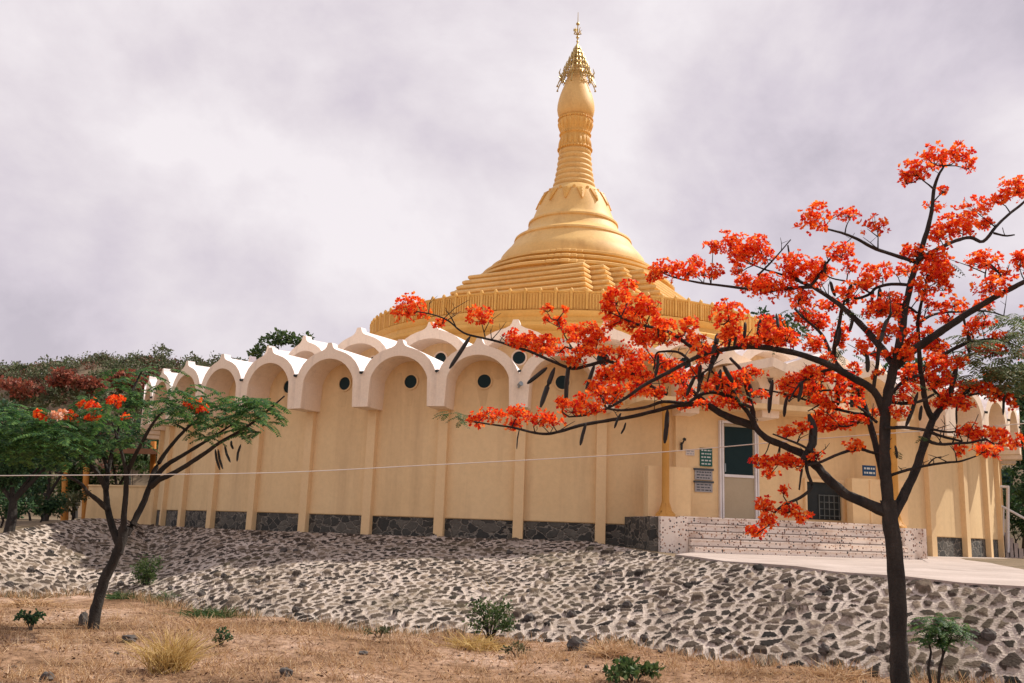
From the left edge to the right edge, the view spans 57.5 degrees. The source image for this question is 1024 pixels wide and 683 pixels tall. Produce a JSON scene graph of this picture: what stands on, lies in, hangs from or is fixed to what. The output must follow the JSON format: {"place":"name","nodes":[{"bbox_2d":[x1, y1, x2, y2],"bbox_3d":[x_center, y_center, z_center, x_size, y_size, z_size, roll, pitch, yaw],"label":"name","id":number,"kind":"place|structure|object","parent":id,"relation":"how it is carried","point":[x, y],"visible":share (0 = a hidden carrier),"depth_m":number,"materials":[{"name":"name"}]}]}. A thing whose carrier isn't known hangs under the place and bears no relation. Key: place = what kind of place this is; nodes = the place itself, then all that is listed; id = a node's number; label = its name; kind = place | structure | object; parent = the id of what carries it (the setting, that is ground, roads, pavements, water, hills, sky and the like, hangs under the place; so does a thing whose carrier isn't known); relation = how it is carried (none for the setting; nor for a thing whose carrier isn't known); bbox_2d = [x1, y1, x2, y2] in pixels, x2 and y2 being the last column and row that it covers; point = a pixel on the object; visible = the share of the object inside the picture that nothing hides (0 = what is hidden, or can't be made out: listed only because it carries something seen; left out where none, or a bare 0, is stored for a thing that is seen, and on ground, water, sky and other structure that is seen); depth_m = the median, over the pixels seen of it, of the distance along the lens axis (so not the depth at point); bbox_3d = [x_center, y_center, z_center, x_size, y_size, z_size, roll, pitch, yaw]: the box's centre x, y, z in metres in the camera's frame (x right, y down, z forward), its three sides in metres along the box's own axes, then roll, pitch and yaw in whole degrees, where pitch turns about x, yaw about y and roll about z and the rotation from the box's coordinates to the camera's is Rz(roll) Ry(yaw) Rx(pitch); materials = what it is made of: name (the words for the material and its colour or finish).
{"place":"outdoors","nodes":[
{"label":"outdoors","id":0,"kind":"place"},
{"bbox_2d":[0,593,997,682],"bbox_3d":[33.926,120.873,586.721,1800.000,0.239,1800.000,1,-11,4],"label":"ground","id":1,"kind":"structure","parent":0,"point":[27,655],"depth_m":11.35,"materials":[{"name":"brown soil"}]},
{"bbox_2d":[13,608,46,630],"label":"bush","id":2,"kind":"object","parent":1,"relation":"on","point":[30,619],"visible":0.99,"depth_m":12.96,"materials":[{"name":"green plant"}]},
{"bbox_2d":[1,595,70,607],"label":"grass tuft","id":3,"kind":"object","parent":1,"relation":"on","point":[25,602],"visible":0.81,"depth_m":16.04,"materials":[{"name":"plant"}]},
{"bbox_2d":[39,671,54,681],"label":"rock","id":4,"kind":"object","parent":1,"relation":"on","point":[45,674],"visible":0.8,"depth_m":8.93,"materials":[{"name":"grey stone"}]},
{"bbox_2d":[78,611,87,625],"bbox_3d":[-6.323,4.131,13.743,0.132,0.306,0.140,-6,-14,34],"label":"rock","id":5,"kind":"object","parent":1,"relation":"on","point":[83,617],"visible":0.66,"depth_m":13.72,"materials":[{"name":"grey stone"}]},
{"bbox_2d":[105,588,144,599],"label":"grass tuft","id":6,"kind":"object","parent":1,"relation":"on","point":[114,595],"visible":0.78,"depth_m":18.09,"materials":[{"name":"green plant"}]},
{"bbox_2d":[122,634,137,642],"bbox_3d":[-4.805,3.740,11.727,0.181,0.115,0.232,0,-12,12],"label":"rock","id":7,"kind":"object","parent":1,"relation":"on","point":[131,637],"visible":0.83,"depth_m":11.66,"materials":[{"name":"grey stone"}]},
{"bbox_2d":[0,366,291,629],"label":"flame tree","id":8,"kind":"object","parent":1,"relation":"on","point":[36,429],"visible":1,"depth_m":13.75,"materials":[{"name":"green plant"}]},
{"bbox_2d":[137,587,182,600],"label":"grass tuft","id":9,"kind":"object","parent":1,"relation":"on","point":[164,594],"visible":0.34,"depth_m":17.98,"materials":[{"name":"green plant"}]},
{"bbox_2d":[107,623,229,674],"bbox_3d":[-3.639,3.280,10.051,1.276,0.508,1.356,1,-11,4],"label":"grass tuft","id":10,"kind":"object","parent":1,"relation":"on","point":[172,657],"visible":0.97,"depth_m":9.84,"materials":[{"name":"plant"}]},
{"bbox_2d":[158,604,244,618],"bbox_3d":[-5.006,4.491,15.647,1.429,0.268,1.278,10,-14,-36],"label":"grass tuft","id":11,"kind":"object","parent":1,"relation":"on","point":[202,612],"visible":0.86,"depth_m":15.49,"materials":[{"name":"green plant"}]},
{"bbox_2d":[178,612,231,630],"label":"grass tuft","id":12,"kind":"object","parent":1,"relation":"on","point":[211,624],"visible":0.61,"depth_m":13.24,"materials":[{"name":"plant"}]},
{"bbox_2d":[211,626,233,645],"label":"bush","id":13,"kind":"object","parent":1,"relation":"on","point":[227,635],"visible":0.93,"depth_m":11.58,"materials":[{"name":"green plant"}]},
{"bbox_2d":[279,667,292,676],"bbox_3d":[-2.313,3.405,9.560,0.134,0.122,0.123,2,-11,3],"label":"rock","id":14,"kind":"object","parent":1,"relation":"on","point":[286,669],"visible":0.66,"depth_m":9.53,"materials":[{"name":"grey stone"}]},
{"bbox_2d":[358,651,367,654],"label":"rock","id":15,"kind":"object","parent":1,"relation":"on","point":[362,652],"visible":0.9,"depth_m":11.42,"materials":[{"name":"grey stone"}]},
{"bbox_2d":[362,624,391,637],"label":"bush","id":16,"kind":"object","parent":1,"relation":"on","point":[383,629],"visible":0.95,"depth_m":13.98,"materials":[{"name":"green plant"}]},
{"bbox_2d":[415,627,523,653],"bbox_3d":[-0.555,4.019,12.662,1.464,0.326,1.279,1,-11,4],"label":"grass tuft","id":17,"kind":"object","parent":1,"relation":"on","point":[479,644],"visible":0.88,"depth_m":12.58,"materials":[{"name":"plant"}]},
{"bbox_2d":[461,594,518,640],"bbox_3d":[-0.308,4.052,13.603,0.832,0.693,0.662,1,-11,4],"label":"bush","id":18,"kind":"object","parent":1,"relation":"on","point":[493,611],"visible":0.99,"depth_m":13.58,"materials":[{"name":"green plant"}]},
{"bbox_2d":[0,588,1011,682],"bbox_3d":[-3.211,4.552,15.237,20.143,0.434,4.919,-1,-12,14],"label":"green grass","id":19,"kind":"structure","parent":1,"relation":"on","point":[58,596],"depth_m":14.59,"materials":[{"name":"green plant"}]},
{"bbox_2d":[0,587,1016,682],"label":"dry grass","id":20,"kind":"structure","parent":1,"relation":"on","point":[247,615],"depth_m":14.27,"materials":[{"name":"plant"}]},
{"bbox_2d":[500,640,530,656],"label":"bush","id":21,"kind":"object","parent":1,"relation":"on","point":[508,648],"visible":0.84,"depth_m":12.22,"materials":[{"name":"green plant"}]},
{"bbox_2d":[566,635,587,650],"bbox_3d":[0.886,4.180,12.836,0.376,0.272,0.298,12,-15,-42],"label":"rock","id":22,"kind":"object","parent":1,"relation":"on","point":[575,641],"visible":0.65,"depth_m":12.75,"materials":[{"name":"grey stone"}]},
{"bbox_2d":[578,636,642,657],"bbox_3d":[1.254,3.984,12.224,0.974,0.266,0.903,8,-13,-28],"label":"grass tuft","id":23,"kind":"object","parent":1,"relation":"on","point":[617,651],"visible":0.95,"depth_m":12.12,"materials":[{"name":"plant"}]},
{"bbox_2d":[601,655,665,682],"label":"bush","id":24,"kind":"object","parent":1,"relation":"on","point":[622,669],"visible":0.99,"depth_m":10.30,"materials":[{"name":"green plant"}]},
{"bbox_2d":[390,139,1023,682],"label":"flame tree","id":25,"kind":"object","parent":1,"relation":"on","point":[776,335],"visible":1,"depth_m":9.70,"materials":[{"name":"red plant"}]},
{"bbox_2d":[782,658,887,682],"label":"grass tuft","id":26,"kind":"object","parent":1,"relation":"on","point":[841,672],"visible":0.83,"depth_m":11.10,"materials":[{"name":"plant"}]},
{"bbox_2d":[907,613,978,682],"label":"sapling","id":27,"kind":"object","parent":1,"relation":"on","point":[935,632],"visible":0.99,"depth_m":10.24,"materials":[{"name":"green plant"}]},
{"bbox_2d":[0,518,1023,682],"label":"embankment","id":28,"kind":"structure","parent":0,"point":[794,616],"depth_m":16.19,"materials":[{"name":"stone"}]},
{"bbox_2d":[5,581,13,586],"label":"rock","id":29,"kind":"object","parent":28,"relation":"on","point":[9,583],"visible":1,"depth_m":18.20,"materials":[{"name":"grey stone"}]},
{"bbox_2d":[27,567,35,572],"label":"rock","id":30,"kind":"object","parent":28,"relation":"on","point":[31,569],"visible":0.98,"depth_m":19.20,"materials":[{"name":"grey stone"}]},
{"bbox_2d":[117,580,123,585],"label":"rock","id":31,"kind":"object","parent":28,"relation":"on","point":[120,583],"visible":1,"depth_m":19.43,"materials":[{"name":"grey stone"}]},
{"bbox_2d":[129,554,164,584],"bbox_3d":[-7.597,4.826,19.312,0.887,0.886,0.524,-8,-15,41],"label":"bush","id":32,"kind":"object","parent":28,"relation":"on","point":[147,575],"visible":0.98,"depth_m":19.25,"materials":[{"name":"green plant"}]},
{"bbox_2d":[197,590,205,596],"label":"rock","id":33,"kind":"object","parent":28,"relation":"on","point":[201,593],"visible":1,"depth_m":17.51,"materials":[{"name":"grey stone"}]},
{"bbox_2d":[280,547,286,552],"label":"rock","id":34,"kind":"object","parent":28,"relation":"on","point":[284,549],"visible":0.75,"depth_m":20.89,"materials":[{"name":"grey stone"}]},
{"bbox_2d":[292,606,299,611],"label":"rock","id":35,"kind":"object","parent":28,"relation":"on","point":[295,609],"visible":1,"depth_m":15.77,"materials":[{"name":"grey stone"}]},
{"bbox_2d":[524,612,534,620],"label":"rock","id":36,"kind":"object","parent":28,"relation":"on","point":[528,617],"visible":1,"depth_m":14.76,"materials":[{"name":"grey stone"}]},
{"bbox_2d":[566,609,576,616],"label":"rock","id":37,"kind":"object","parent":28,"relation":"on","point":[572,613],"visible":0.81,"depth_m":14.87,"materials":[{"name":"grey stone"}]},
{"bbox_2d":[140,22,1022,559],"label":"pagoda","id":38,"kind":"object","parent":28,"relation":"on","point":[382,392],"visible":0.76,"depth_m":23.72,"materials":[{"name":"beige paint"}]},
{"bbox_2d":[282,379,287,393],"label":"round window","id":39,"kind":"structure","parent":38,"relation":"in","point":[285,385],"depth_m":25.41,"materials":[{"name":"black glass"}]},
{"bbox_2d":[338,375,351,391],"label":"round window","id":40,"kind":"structure","parent":38,"relation":"in","point":[345,382],"depth_m":24.42,"materials":[{"name":"black glass"}]},
{"bbox_2d":[403,373,418,389],"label":"round window","id":41,"kind":"structure","parent":38,"relation":"in","point":[410,381],"depth_m":23.69,"materials":[{"name":"black glass"}]},
{"bbox_2d":[434,351,447,361],"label":"upper window","id":42,"kind":"structure","parent":38,"relation":"in","point":[440,355],"depth_m":27.28,"materials":[{"name":"black glass"}]},
{"bbox_2d":[476,373,492,389],"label":"round window","id":43,"kind":"structure","parent":38,"relation":"in","point":[484,381],"depth_m":23.20,"materials":[{"name":"black glass"}]},
{"bbox_2d":[511,350,526,365],"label":"upper window","id":44,"kind":"structure","parent":38,"relation":"in","point":[519,357],"depth_m":26.62,"materials":[{"name":"black glass"}]},
{"bbox_2d":[554,374,570,390],"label":"round window","id":45,"kind":"structure","parent":38,"relation":"in","point":[559,380],"depth_m":22.94,"materials":[{"name":"black glass"}]},
{"bbox_2d":[595,354,610,366],"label":"upper window","id":46,"kind":"structure","parent":38,"relation":"in","point":[597,357],"depth_m":26.42,"materials":[{"name":"black glass"}]},
{"bbox_2d":[680,438,685,449],"bbox_3d":[4.130,2.473,22.519,0.090,0.302,0.183,7,-12,-23],"label":"wall lamp","id":47,"kind":"object","parent":38,"relation":"attached to","point":[681,445],"visible":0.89,"depth_m":22.51,"materials":[{"name":"black metal"}]},
{"bbox_2d":[678,356,692,368],"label":"upper window","id":48,"kind":"structure","parent":38,"relation":"in","point":[683,359],"depth_m":26.69,"materials":[{"name":"black glass"}]},
{"bbox_2d":[686,449,694,455],"bbox_3d":[4.312,2.690,22.593,0.230,0.140,0.033,5,-12,-14],"label":"paper notice","id":49,"kind":"object","parent":38,"relation":"attached to","point":[690,452],"visible":0.94,"depth_m":22.58,"materials":[{"name":"white paper"}]},
{"bbox_2d":[693,468,713,479],"bbox_3d":[4.639,3.210,22.572,0.515,0.274,0.052,5,-12,-14],"label":"notice board","id":50,"kind":"object","parent":38,"relation":"attached to","point":[703,474],"visible":1,"depth_m":22.56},
{"bbox_2d":[694,480,713,491],"bbox_3d":[4.629,3.499,22.514,0.515,0.264,0.052,5,-12,-14],"label":"notice board","id":51,"kind":"object","parent":38,"relation":"attached to","point":[703,486],"visible":1,"depth_m":22.51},
{"bbox_2d":[700,448,711,466],"bbox_3d":[4.719,2.814,22.680,0.320,0.440,0.033,5,-12,-14],"label":"notice board","id":52,"kind":"object","parent":38,"relation":"attached to","point":[705,457],"visible":0.99,"depth_m":22.66,"materials":[{"name":"green metal"}]},
{"bbox_2d":[718,420,759,518],"bbox_3d":[5.551,3.136,22.812,1.055,2.360,0.096,5,-12,-14],"label":"door","id":53,"kind":"structure","parent":38,"relation":"in","point":[738,480],"depth_m":22.80,"materials":[{"name":"white glass"}]},
{"bbox_2d":[850,394,855,408],"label":"round window","id":54,"kind":"structure","parent":38,"relation":"in","point":[851,407],"depth_m":24.27,"materials":[{"name":"black glass"}]},
{"bbox_2d":[862,465,875,475],"bbox_3d":[8.952,3.240,23.379,0.370,0.260,0.033,5,-12,-14],"label":"blue sign","id":55,"kind":"object","parent":38,"relation":"attached to","point":[867,470],"visible":1,"depth_m":23.36,"materials":[{"name":"blue metal"}]},
{"bbox_2d":[1000,485,1023,552],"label":"stair rail","id":56,"kind":"object","parent":38,"relation":"attached to","point":[1008,509],"visible":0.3,"depth_m":29.61,"materials":[{"name":"white metal"}]},
{"bbox_2d":[622,601,632,607],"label":"rock","id":57,"kind":"object","parent":28,"relation":"on","point":[627,604],"visible":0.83,"depth_m":14.99,"materials":[{"name":"grey stone"}]},
{"bbox_2d":[627,620,635,626],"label":"rock","id":58,"kind":"object","parent":28,"relation":"on","point":[630,623],"visible":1,"depth_m":14.04,"materials":[{"name":"grey stone"}]},
{"bbox_2d":[640,634,648,641],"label":"rock","id":59,"kind":"object","parent":28,"relation":"on","point":[644,638],"visible":0.98,"depth_m":13.33,"materials":[{"name":"grey stone"}]},
{"bbox_2d":[714,627,725,634],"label":"rock","id":60,"kind":"object","parent":28,"relation":"on","point":[719,630],"visible":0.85,"depth_m":13.20,"materials":[{"name":"grey stone"}]},
{"bbox_2d":[817,585,829,591],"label":"rock","id":61,"kind":"object","parent":28,"relation":"on","point":[823,588],"visible":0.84,"depth_m":13.90,"materials":[{"name":"grey stone"}]},
{"bbox_2d":[818,642,829,655],"bbox_3d":[4.049,3.994,12.103,0.121,0.175,0.170,9,-13,-30],"label":"rock","id":62,"kind":"object","parent":28,"relation":"on","point":[823,648],"visible":1,"depth_m":12.07,"materials":[{"name":"grey stone"}]},
{"bbox_2d":[865,645,874,653],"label":"rock","id":63,"kind":"object","parent":28,"relation":"on","point":[869,649],"visible":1,"depth_m":11.92,"materials":[{"name":"grey stone"}]},
{"bbox_2d":[911,618,923,628],"bbox_3d":[5.311,3.693,12.201,0.177,0.158,0.146,1,-11,3],"label":"rock","id":64,"kind":"object","parent":28,"relation":"on","point":[916,620],"visible":0.45,"depth_m":12.15,"materials":[{"name":"grey stone"}]},
{"bbox_2d":[970,629,979,639],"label":"rock","id":65,"kind":"object","parent":28,"relation":"on","point":[975,632],"visible":0.78,"depth_m":11.66,"materials":[{"name":"grey stone"}]},
{"bbox_2d":[979,663,991,671],"bbox_3d":[5.650,3.897,11.114,0.107,0.128,0.138,10,-14,-35],"label":"rock","id":66,"kind":"object","parent":28,"relation":"on","point":[985,667],"visible":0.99,"depth_m":11.09,"materials":[{"name":"grey stone"}]},
{"bbox_2d":[980,628,996,640],"bbox_3d":[5.924,3.650,11.598,0.186,0.164,0.153,-1,-12,14],"label":"rock","id":67,"kind":"object","parent":28,"relation":"on","point":[987,634],"visible":1,"depth_m":11.54,"materials":[{"name":"grey stone"}]},
{"bbox_2d":[0,362,1023,547],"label":"hill","id":68,"kind":"structure","parent":0,"point":[142,480],"depth_m":73.97,"materials":[{"name":"plant"}]},
{"bbox_2d":[0,355,1019,472],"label":"red scrub","id":69,"kind":"object","parent":68,"relation":"on","point":[76,371],"visible":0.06,"depth_m":88.90,"materials":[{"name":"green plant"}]},
{"bbox_2d":[0,343,1023,493],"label":"hill scrub","id":70,"kind":"object","parent":68,"relation":"on","point":[107,362],"visible":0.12,"depth_m":91.74,"materials":[{"name":"green plant"}]},
{"bbox_2d":[0,423,1023,475],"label":"overhead cable","id":71,"kind":"object","parent":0,"point":[480,462],"visible":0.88,"depth_m":10.63,"materials":[{"name":"grey metal"}]},
{"bbox_2d":[0,516,1023,569],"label":"terrain","id":72,"kind":"structure","parent":0,"point":[23,523],"depth_m":24.17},
{"bbox_2d":[0,487,37,527],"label":"shrub","id":73,"kind":"object","parent":72,"relation":"on","point":[5,504],"visible":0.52,"depth_m":23.99,"materials":[{"name":"green plant"}]},
{"bbox_2d":[0,375,49,411],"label":"flame tree","id":74,"kind":"object","parent":72,"relation":"on","point":[17,387],"visible":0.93,"depth_m":60.36,"materials":[{"name":"red plant"}]},
{"bbox_2d":[0,468,73,520],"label":"shrub","id":75,"kind":"object","parent":72,"relation":"on","point":[54,491],"visible":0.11,"depth_m":34.81,"materials":[{"name":"green plant"}]},
{"bbox_2d":[15,479,67,521],"bbox_3d":[-13.614,4.628,26.755,1.662,1.630,1.210,1,-11,4],"label":"shrub","id":76,"kind":"object","parent":72,"relation":"on","point":[51,506],"visible":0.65,"depth_m":26.75,"materials":[{"name":"green plant"}]},
{"bbox_2d":[0,398,103,532],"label":"shade tree","id":77,"kind":"object","parent":72,"relation":"on","point":[28,482],"visible":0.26,"depth_m":21.39,"materials":[{"name":"green plant"}]},
{"bbox_2d":[0,426,113,520],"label":"shade tree","id":78,"kind":"object","parent":72,"relation":"on","point":[48,489],"visible":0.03,"depth_m":29.54,"materials":[{"name":"green plant"}]},
{"bbox_2d":[34,366,108,518],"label":"flame tree","id":79,"kind":"object","parent":72,"relation":"on","point":[63,378],"visible":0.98,"depth_m":62.01,"materials":[{"name":"red petals"},{"name":"green leaves"},{"name":"dark bark"}]},
{"bbox_2d":[60,490,90,519],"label":"shrub","id":80,"kind":"object","parent":72,"relation":"on","point":[77,499],"visible":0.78,"depth_m":36.45,"materials":[{"name":"green plant"}]},
{"bbox_2d":[56,462,114,519],"bbox_3d":[-18.103,6.418,39.261,2.693,2.690,2.142,1,-11,4],"label":"shrub","id":81,"kind":"object","parent":72,"relation":"on","point":[73,485],"visible":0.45,"depth_m":38.89,"materials":[{"name":"green plant"}]},
{"bbox_2d":[60,441,157,519],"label":"shed","id":82,"kind":"structure","parent":72,"relation":"on","point":[151,452],"depth_m":38.47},
{"bbox_2d":[85,485,153,524],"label":"wall","id":83,"kind":"structure","parent":72,"relation":"on","point":[94,509],"depth_m":36.97,"materials":[{"name":"beige paint"}]},
{"bbox_2d":[99,368,148,484],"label":"flame tree","id":84,"kind":"object","parent":72,"relation":"on","point":[122,373],"visible":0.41,"depth_m":64.07,"materials":[{"name":"red plant"}]},
{"bbox_2d":[98,419,158,484],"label":"shade tree","id":85,"kind":"object","parent":72,"relation":"on","point":[134,432],"visible":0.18,"depth_m":43.92,"materials":[{"name":"green plant"}]},
{"bbox_2d":[110,453,149,484],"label":"shrub","id":86,"kind":"object","parent":72,"relation":"on","point":[141,462],"visible":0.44,"depth_m":44.68,"materials":[{"name":"green plant"}]},
{"bbox_2d":[246,327,314,359],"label":"shade tree","id":87,"kind":"object","parent":72,"relation":"on","point":[257,352],"visible":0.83,"depth_m":66.10,"materials":[{"name":"green plant"}]},
{"bbox_2d":[750,305,809,349],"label":"shade tree","id":88,"kind":"object","parent":72,"relation":"on","point":[764,311],"visible":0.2,"depth_m":66.73,"materials":[{"name":"green plant"}]},
{"bbox_2d":[881,357,961,381],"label":"shade tree","id":89,"kind":"object","parent":72,"relation":"on","point":[887,364],"visible":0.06,"depth_m":62.81,"materials":[{"name":"green plant"}]},
{"bbox_2d":[1001,361,1023,552],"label":"shade tree","id":90,"kind":"object","parent":72,"relation":"on","point":[1012,473],"visible":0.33,"depth_m":38.75,"materials":[{"name":"green plant"}]},
{"bbox_2d":[1003,494,1023,542],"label":"shrub","id":91,"kind":"object","parent":72,"relation":"on","point":[1018,523],"visible":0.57,"depth_m":37.05,"materials":[{"name":"green plant"}]},
{"bbox_2d":[1004,533,1023,557],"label":"stair flight","id":92,"kind":"object","parent":72,"relation":"on","point":[1016,551],"visible":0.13,"depth_m":29.61,"materials":[{"name":"concrete"}]},
{"bbox_2d":[1010,406,1023,507],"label":"shade tree","id":93,"kind":"object","parent":72,"relation":"on","point":[1017,493],"visible":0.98,"depth_m":31.69,"materials":[{"name":"green plant"}]},
{"bbox_2d":[0,0,1023,397],"label":"sky","id":94,"kind":"structure","parent":0,"point":[201,177],"materials":[{"name":"white"}]},
{"bbox_2d":[675,552,1023,588],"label":"path","id":95,"kind":"structure","parent":0,"point":[951,570],"depth_m":16.71,"materials":[{"name":"concrete"}]}
]}

